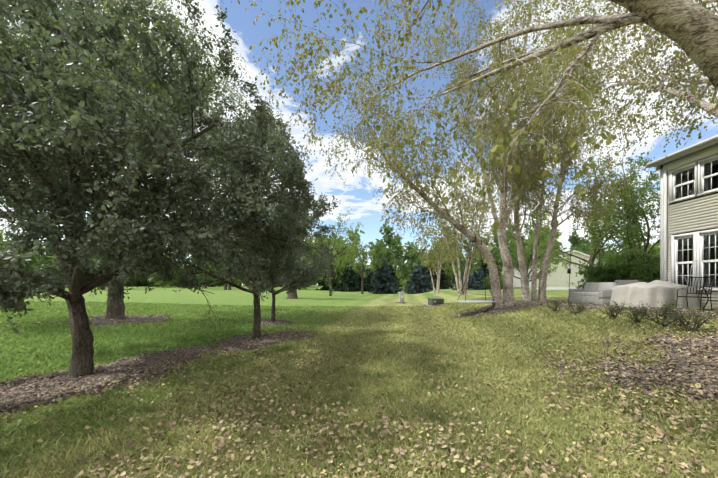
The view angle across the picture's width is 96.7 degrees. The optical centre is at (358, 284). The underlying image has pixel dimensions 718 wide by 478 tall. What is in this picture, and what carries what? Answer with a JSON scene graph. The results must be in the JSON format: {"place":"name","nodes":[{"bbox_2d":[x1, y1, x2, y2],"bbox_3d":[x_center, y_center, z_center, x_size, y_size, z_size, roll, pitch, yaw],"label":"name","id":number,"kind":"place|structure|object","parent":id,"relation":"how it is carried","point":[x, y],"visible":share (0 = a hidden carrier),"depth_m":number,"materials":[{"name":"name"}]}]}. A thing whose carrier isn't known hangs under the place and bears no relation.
{"place":"outdoors","nodes":[
{"label":"outdoors","id":0,"kind":"place"},
{"bbox_2d":[0,285,717,477],"bbox_3d":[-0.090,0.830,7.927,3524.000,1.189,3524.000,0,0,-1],"label":"lawn ground","id":1,"kind":"structure","parent":0,"point":[312,296],"depth_m":3.90,"materials":[{"name":"green plant"}]},
{"bbox_2d":[0,230,40,279],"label":"belt tree","id":2,"kind":"object","parent":1,"relation":"on","point":[29,264],"visible":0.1,"depth_m":66.26,"materials":[{"name":"green plant"}]},
{"bbox_2d":[0,240,49,273],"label":"belt tree","id":3,"kind":"object","parent":1,"relation":"on","point":[33,264],"visible":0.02,"depth_m":102.56,"materials":[{"name":"green plant"}]},
{"bbox_2d":[30,243,55,266],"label":"belt tree","id":4,"kind":"object","parent":1,"relation":"on","point":[43,255],"visible":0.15,"depth_m":130.91,"materials":[{"name":"green plant"}]},
{"bbox_2d":[50,247,102,266],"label":"belt tree","id":5,"kind":"object","parent":1,"relation":"on","point":[53,263],"depth_m":60.06,"materials":[{"name":"green plant"}]},
{"bbox_2d":[0,0,287,319],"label":"honey locust tree","id":6,"kind":"object","parent":1,"relation":"on","point":[115,310],"visible":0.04,"depth_m":11.33,"materials":[{"name":"green plant"}]},
{"bbox_2d":[0,0,327,376],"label":"crabapple tree","id":7,"kind":"object","parent":1,"relation":"on","point":[88,135],"visible":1,"depth_m":3.41,"materials":[{"name":"green plant"}]},
{"bbox_2d":[187,258,213,287],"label":"belt tree","id":8,"kind":"object","parent":1,"relation":"on","point":[205,278],"visible":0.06,"depth_m":71.86,"materials":[{"name":"green plant"}]},
{"bbox_2d":[194,235,245,289],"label":"belt tree","id":9,"kind":"object","parent":1,"relation":"on","point":[225,284],"visible":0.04,"depth_m":60.08,"materials":[{"name":"green plant"}]},
{"bbox_2d":[201,231,245,289],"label":"ash tree","id":10,"kind":"object","parent":1,"relation":"on","point":[229,287],"visible":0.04,"depth_m":57.21,"materials":[{"name":"green plant"}]},
{"bbox_2d":[125,153,340,337],"bbox_3d":[-2.832,-0.680,7.330,4.780,4.331,4.396,0,0,-1],"label":"crabapple tree","id":11,"kind":"object","parent":1,"relation":"on","point":[258,285],"visible":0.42,"depth_m":7.06,"materials":[{"name":"green plant"}]},
{"bbox_2d":[47,261,501,286],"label":"thicket","id":12,"kind":"object","parent":1,"relation":"on","point":[138,283],"depth_m":113.70,"materials":[{"name":"green plant"}]},
{"bbox_2d":[220,245,335,321],"bbox_3d":[-3.105,-0.422,11.590,4.540,3.855,3.151,0,0,-1],"label":"crabapple tree","id":13,"kind":"object","parent":1,"relation":"on","point":[298,283],"visible":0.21,"depth_m":11.21,"materials":[{"name":"green plant"}]},
{"bbox_2d":[246,212,356,298],"bbox_3d":[-6.244,-3.163,29.681,11.976,9.347,6.098,0,0,39],"label":"old maple tree","id":14,"kind":"object","parent":1,"relation":"on","point":[294,295],"visible":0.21,"depth_m":28.06,"materials":[{"name":"green plant"}]},
{"bbox_2d":[308,234,335,262],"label":"belt tree","id":15,"kind":"object","parent":1,"relation":"on","point":[325,240],"depth_m":126.63,"materials":[{"name":"green plant"}]},
{"bbox_2d":[316,264,337,290],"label":"spruce","id":16,"kind":"object","parent":1,"relation":"on","point":[326,286],"visible":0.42,"depth_m":61.13,"materials":[{"name":"green plant"}]},
{"bbox_2d":[300,209,363,295],"bbox_3d":[-4.041,-3.644,37.577,8.760,10.340,7.781,0,0,41],"label":"locust tree","id":17,"kind":"object","parent":1,"relation":"on","point":[338,223],"visible":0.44,"depth_m":37.70,"materials":[{"name":"green plant"}]},
{"bbox_2d":[312,229,364,283],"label":"belt tree","id":18,"kind":"object","parent":1,"relation":"on","point":[340,270],"visible":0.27,"depth_m":85.33,"materials":[{"name":"green plant"}]},
{"bbox_2d":[334,264,361,291],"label":"spruce","id":19,"kind":"object","parent":1,"relation":"on","point":[348,280],"visible":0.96,"depth_m":57.23,"materials":[{"name":"green plant"}]},
{"bbox_2d":[346,266,369,291],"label":"spruce","id":20,"kind":"object","parent":1,"relation":"on","point":[366,287],"visible":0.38,"depth_m":60.21,"materials":[{"name":"green plant"}]},
{"bbox_2d":[0,296,717,477],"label":"fallen leaves","id":21,"kind":"object","parent":1,"relation":"on","point":[658,432],"visible":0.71,"depth_m":3.12,"materials":[{"name":"plant"}]},
{"bbox_2d":[0,299,717,425],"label":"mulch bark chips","id":22,"kind":"object","parent":1,"relation":"on","point":[155,358],"visible":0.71,"depth_m":4.60,"materials":[{"name":"brown wood"}]},
{"bbox_2d":[0,300,717,449],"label":"chips","id":23,"kind":"object","parent":1,"relation":"on","point":[148,377],"visible":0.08,"depth_m":4.04,"materials":[{"name":"brown wood"}]},
{"bbox_2d":[333,223,395,293],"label":"locust tree","id":24,"kind":"object","parent":1,"relation":"on","point":[362,273],"visible":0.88,"depth_m":46.84,"materials":[{"name":"green plant"}]},
{"bbox_2d":[365,268,374,290],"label":"spruce","id":25,"kind":"object","parent":1,"relation":"on","point":[370,277],"visible":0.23,"depth_m":62.23,"materials":[{"name":"green plant"}]},
{"bbox_2d":[98,268,653,287],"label":"thicket","id":26,"kind":"object","parent":1,"relation":"on","point":[401,281],"depth_m":89.19,"materials":[{"name":"green plant"}]},
{"bbox_2d":[368,239,396,270],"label":"belt tree","id":27,"kind":"object","parent":1,"relation":"on","point":[373,258],"visible":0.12,"depth_m":136.05,"materials":[{"name":"green plant"}]},
{"bbox_2d":[368,256,401,293],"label":"spruce","id":28,"kind":"object","parent":1,"relation":"on","point":[383,279],"visible":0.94,"depth_m":47.31,"materials":[{"name":"green plant"}]},
{"bbox_2d":[387,264,403,291],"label":"spruce","id":29,"kind":"object","parent":1,"relation":"on","point":[393,274],"visible":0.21,"depth_m":59.39,"materials":[{"name":"green plant"}]},
{"bbox_2d":[369,217,422,280],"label":"belt tree","id":30,"kind":"object","parent":1,"relation":"on","point":[392,244],"visible":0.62,"depth_m":89.15,"materials":[{"name":"green plant"}]},
{"bbox_2d":[399,292,404,301],"bbox_3d":[3.130,0.988,23.243,0.328,0.925,0.328,0,0,-1],"label":"utility pedestal","id":31,"kind":"object","parent":1,"relation":"on","point":[401,296],"visible":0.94,"depth_m":23.09,"materials":[{"name":"white"}]},
{"bbox_2d":[403,261,432,293],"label":"spruce","id":32,"kind":"object","parent":1,"relation":"on","point":[419,275],"visible":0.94,"depth_m":45.57,"materials":[{"name":"green plant"}]},
{"bbox_2d":[402,241,435,265],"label":"belt tree","id":33,"kind":"object","parent":1,"relation":"on","point":[407,251],"visible":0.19,"depth_m":139.80,"materials":[{"name":"green plant"}]},
{"bbox_2d":[420,266,441,289],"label":"spruce","id":34,"kind":"object","parent":1,"relation":"on","point":[433,276],"visible":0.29,"depth_m":51.41,"materials":[{"name":"green plant"}]},
{"bbox_2d":[409,194,456,293],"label":"river birch tree","id":35,"kind":"object","parent":1,"relation":"on","point":[425,257],"visible":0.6,"depth_m":35.77,"materials":[{"name":"green plant"}]},
{"bbox_2d":[427,298,443,305],"bbox_3d":[4.768,1.089,19.831,0.892,0.544,0.807,0,0,-13],"label":"pad transformer","id":36,"kind":"object","parent":1,"relation":"on","point":[435,301],"visible":0.88,"depth_m":19.54,"materials":[{"name":"metal"}]},
{"bbox_2d":[433,264,453,288],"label":"spruce","id":37,"kind":"object","parent":1,"relation":"on","point":[444,282],"visible":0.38,"depth_m":54.62,"materials":[{"name":"green plant"}]},
{"bbox_2d":[431,233,474,284],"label":"belt tree","id":38,"kind":"object","parent":1,"relation":"on","point":[449,270],"visible":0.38,"depth_m":93.72,"materials":[{"name":"green plant"}]},
{"bbox_2d":[412,144,498,294],"bbox_3d":[8.176,-5.324,26.819,8.326,12.690,5.321,0,0,-15],"label":"river birch tree","id":39,"kind":"object","parent":1,"relation":"on","point":[455,238],"visible":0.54,"depth_m":26.74,"materials":[{"name":"green plant"}]},
{"bbox_2d":[451,271,481,289],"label":"spruce","id":40,"kind":"object","parent":1,"relation":"on","point":[470,285],"visible":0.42,"depth_m":45.69,"materials":[{"name":"green plant"}]},
{"bbox_2d":[291,0,642,308],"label":"river birch tree","id":41,"kind":"object","parent":1,"relation":"on","point":[508,292],"visible":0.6,"depth_m":12.36,"materials":[{"name":"green plant"}]},
{"bbox_2d":[456,234,495,302],"bbox_3d":[4.626,-0.663,12.630,1.630,2.728,0.790,0,0,-17],"label":"tree swing","id":42,"kind":"object","parent":41,"relation":"hanging from","point":[476,301],"visible":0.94,"depth_m":12.52,"materials":[{"name":"white"}]},
{"bbox_2d":[231,0,717,262],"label":"river birch tree","id":43,"kind":"object","parent":1,"relation":"on","point":[689,28],"visible":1,"depth_m":4.49,"materials":[{"name":"green plant"}]},
{"bbox_2d":[454,235,501,276],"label":"belt tree","id":44,"kind":"object","parent":1,"relation":"on","point":[476,266],"visible":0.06,"depth_m":69.46,"materials":[{"name":"green plant"}]},
{"bbox_2d":[472,270,488,289],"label":"spruce","id":45,"kind":"object","parent":1,"relation":"on","point":[477,275],"visible":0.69,"depth_m":47.72,"materials":[{"name":"green plant"}]},
{"bbox_2d":[474,258,502,288],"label":"spruce","id":46,"kind":"object","parent":1,"relation":"on","point":[486,270],"visible":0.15,"depth_m":52.10,"materials":[{"name":"green plant"}]},
{"bbox_2d":[481,274,502,290],"bbox_3d":[14.291,-0.263,33.784,2.650,2.241,2.397,0,0,44],"label":"neighbour shrub","id":47,"kind":"object","parent":1,"relation":"on","point":[488,280],"visible":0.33,"depth_m":33.95,"materials":[{"name":"green plant"}]},
{"bbox_2d":[470,229,516,270],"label":"belt tree","id":48,"kind":"object","parent":1,"relation":"on","point":[487,243],"visible":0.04,"depth_m":89.91,"materials":[{"name":"green plant"}]},
{"bbox_2d":[498,228,522,273],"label":"belt tree","id":49,"kind":"object","parent":1,"relation":"on","point":[500,271],"visible":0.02,"depth_m":100.11,"materials":[{"name":"green plant"}]},
{"bbox_2d":[478,212,572,285],"bbox_3d":[20.619,-4.265,39.210,9.610,10.522,9.798,0,0,37],"label":"tree","id":50,"kind":"object","parent":1,"relation":"on","point":[528,260],"visible":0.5,"depth_m":38.47,"materials":[{"name":"green plant"}]},
{"bbox_2d":[508,206,561,265],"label":"tree","id":51,"kind":"object","parent":1,"relation":"on","point":[523,237],"visible":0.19,"depth_m":53.38,"materials":[{"name":"green plant"}]},
{"bbox_2d":[527,237,563,249],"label":"belt tree","id":52,"kind":"object","parent":1,"relation":"on","point":[559,245],"depth_m":143.51,"materials":[{"name":"green plant"}]},
{"bbox_2d":[447,0,648,300],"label":"river birch tree","id":53,"kind":"object","parent":1,"relation":"on","point":[564,155],"visible":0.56,"depth_m":14.05,"materials":[{"name":"green plant"}]},
{"bbox_2d":[499,250,604,289],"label":"neighbour house","id":54,"kind":"structure","parent":1,"relation":"on","point":[558,279],"depth_m":47.67,"materials":[{"name":"white"}]},
{"bbox_2d":[543,297,564,311],"bbox_3d":[6.101,0.647,9.870,0.578,0.514,0.642,0,0,-14],"label":"spirea shrub","id":55,"kind":"object","parent":1,"relation":"on","point":[555,302],"visible":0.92,"depth_m":9.90,"materials":[{"name":"green plant"}]},
{"bbox_2d":[567,237,576,304],"bbox_3d":[7.200,-0.332,10.765,0.333,2.566,0.100,0,0,-1],"label":"shepherd hook","id":56,"kind":"object","parent":1,"relation":"on","point":[568,270],"visible":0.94,"depth_m":10.76,"materials":[{"name":"black metal"}]},
{"bbox_2d":[561,297,595,314],"bbox_3d":[6.075,0.645,8.803,0.776,0.602,0.638,0,0,-1],"label":"spirea shrub","id":57,"kind":"object","parent":1,"relation":"on","point":[579,308],"visible":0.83,"depth_m":8.84,"materials":[{"name":"green plant"}]},
{"bbox_2d":[568,230,591,253],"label":"belt tree","id":58,"kind":"object","parent":1,"relation":"on","point":[575,246],"visible":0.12,"depth_m":93.34,"materials":[{"name":"green plant"}]},
{"bbox_2d":[526,153,659,278],"bbox_3d":[19.465,-5.276,27.421,9.448,12.472,8.546,0,0,34],"label":"tree","id":59,"kind":"object","parent":1,"relation":"on","point":[596,249],"visible":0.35,"depth_m":27.22,"materials":[{"name":"green plant"}]},
{"bbox_2d":[569,282,620,304],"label":"stone wall","id":60,"kind":"structure","parent":1,"relation":"on","point":[600,293],"depth_m":12.29,"materials":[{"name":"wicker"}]},
{"bbox_2d":[576,237,636,259],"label":"belt tree","id":61,"kind":"object","parent":1,"relation":"on","point":[583,247],"visible":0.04,"depth_m":68.69,"materials":[{"name":"green plant"}]},
{"bbox_2d":[592,298,628,318],"bbox_3d":[6.037,0.596,7.549,0.716,0.550,0.713,0,0,-1],"label":"spirea shrub","id":62,"kind":"object","parent":1,"relation":"on","point":[611,309],"visible":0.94,"depth_m":7.50,"materials":[{"name":"green plant"}]},
{"bbox_2d":[567,257,659,288],"bbox_3d":[12.170,-0.195,15.545,3.554,2.360,2.988,0,0,-1],"label":"lilac shrub","id":63,"kind":"object","parent":1,"relation":"on","point":[621,270],"visible":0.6,"depth_m":15.39,"materials":[{"name":"green plant"}]},
{"bbox_2d":[569,140,659,260],"bbox_3d":[19.332,-4.681,21.164,7.300,11.296,9.052,0,0,-20],"label":"tree","id":64,"kind":"object","parent":1,"relation":"on","point":[634,223],"visible":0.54,"depth_m":21.38,"materials":[{"name":"green plant"}]},
{"bbox_2d":[603,242,643,254],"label":"belt tree","id":65,"kind":"object","parent":1,"relation":"on","point":[609,250],"visible":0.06,"depth_m":95.93,"materials":[{"name":"green plant"}]},
{"bbox_2d":[592,243,659,282],"bbox_3d":[14.024,-0.667,16.736,3.514,3.034,4.232,0,0,-1],"label":"lilac shrub","id":66,"kind":"object","parent":1,"relation":"on","point":[653,264],"visible":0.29,"depth_m":16.17,"materials":[{"name":"green plant"}]},
{"bbox_2d":[615,280,638,284],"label":"stone wall","id":67,"kind":"structure","parent":1,"relation":"on","point":[621,282],"depth_m":13.01,"materials":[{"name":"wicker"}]},
{"bbox_2d":[618,301,651,323],"bbox_3d":[5.819,0.627,6.737,0.585,0.580,0.837,0,0,43],"label":"spirea shrub","id":68,"kind":"object","parent":1,"relation":"on","point":[636,319],"visible":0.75,"depth_m":6.68,"materials":[{"name":"green plant"}]},
{"bbox_2d":[647,241,659,269],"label":"belt tree","id":69,"kind":"object","parent":1,"relation":"on","point":[655,247],"visible":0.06,"depth_m":66.38,"materials":[{"name":"green plant"}]},
{"bbox_2d":[610,280,699,307],"bbox_3d":[10.344,0.315,11.266,2.621,0.965,1.727,0,0,-9],"label":"furniture cover","id":70,"kind":"object","parent":1,"relation":"on","point":[653,293],"visible":0.9,"depth_m":10.60,"materials":[{"name":"beige fabric"}]},
{"bbox_2d":[623,299,692,326],"bbox_3d":[5.814,0.560,6.152,0.634,0.613,0.968,0,0,-16],"label":"spirea shrub","id":71,"kind":"object","parent":1,"relation":"on","point":[667,311],"visible":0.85,"depth_m":6.09,"materials":[{"name":"green plant"}]},
{"bbox_2d":[645,135,717,307],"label":"house","id":72,"kind":"structure","parent":1,"relation":"on","point":[688,206],"depth_m":11.18,"materials":[{"name":"beige"}]},
{"bbox_2d":[670,260,697,285],"bbox_3d":[11.275,-0.021,10.797,1.173,1.633,0.423,0,0,-1],"label":"plant stand","id":73,"kind":"object","parent":1,"relation":"on","point":[690,274],"visible":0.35,"depth_m":10.84,"materials":[{"name":"silver metal"}]},
{"bbox_2d":[653,304,717,331],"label":"spirea shrub","id":74,"kind":"object","parent":1,"relation":"on","point":[687,323],"visible":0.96,"depth_m":5.45,"materials":[{"name":"green plant"}]},
{"bbox_2d":[676,277,714,310],"bbox_3d":[10.241,0.273,9.730,0.822,1.032,0.566,0,0,-21],"label":"metal chair","id":75,"kind":"object","parent":1,"relation":"on","point":[701,293],"visible":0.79,"depth_m":9.79,"materials":[{"name":"black metal"}]},
{"bbox_2d":[701,286,717,308],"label":"metal table","id":76,"kind":"object","parent":1,"relation":"on","point":[707,294],"visible":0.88,"depth_m":9.77,"materials":[{"name":"black metal"}]},
{"bbox_2d":[0,0,717,284],"label":"sky","id":77,"kind":"structure","parent":0,"point":[357,194],"materials":[{"name":"blue"}]}
]}

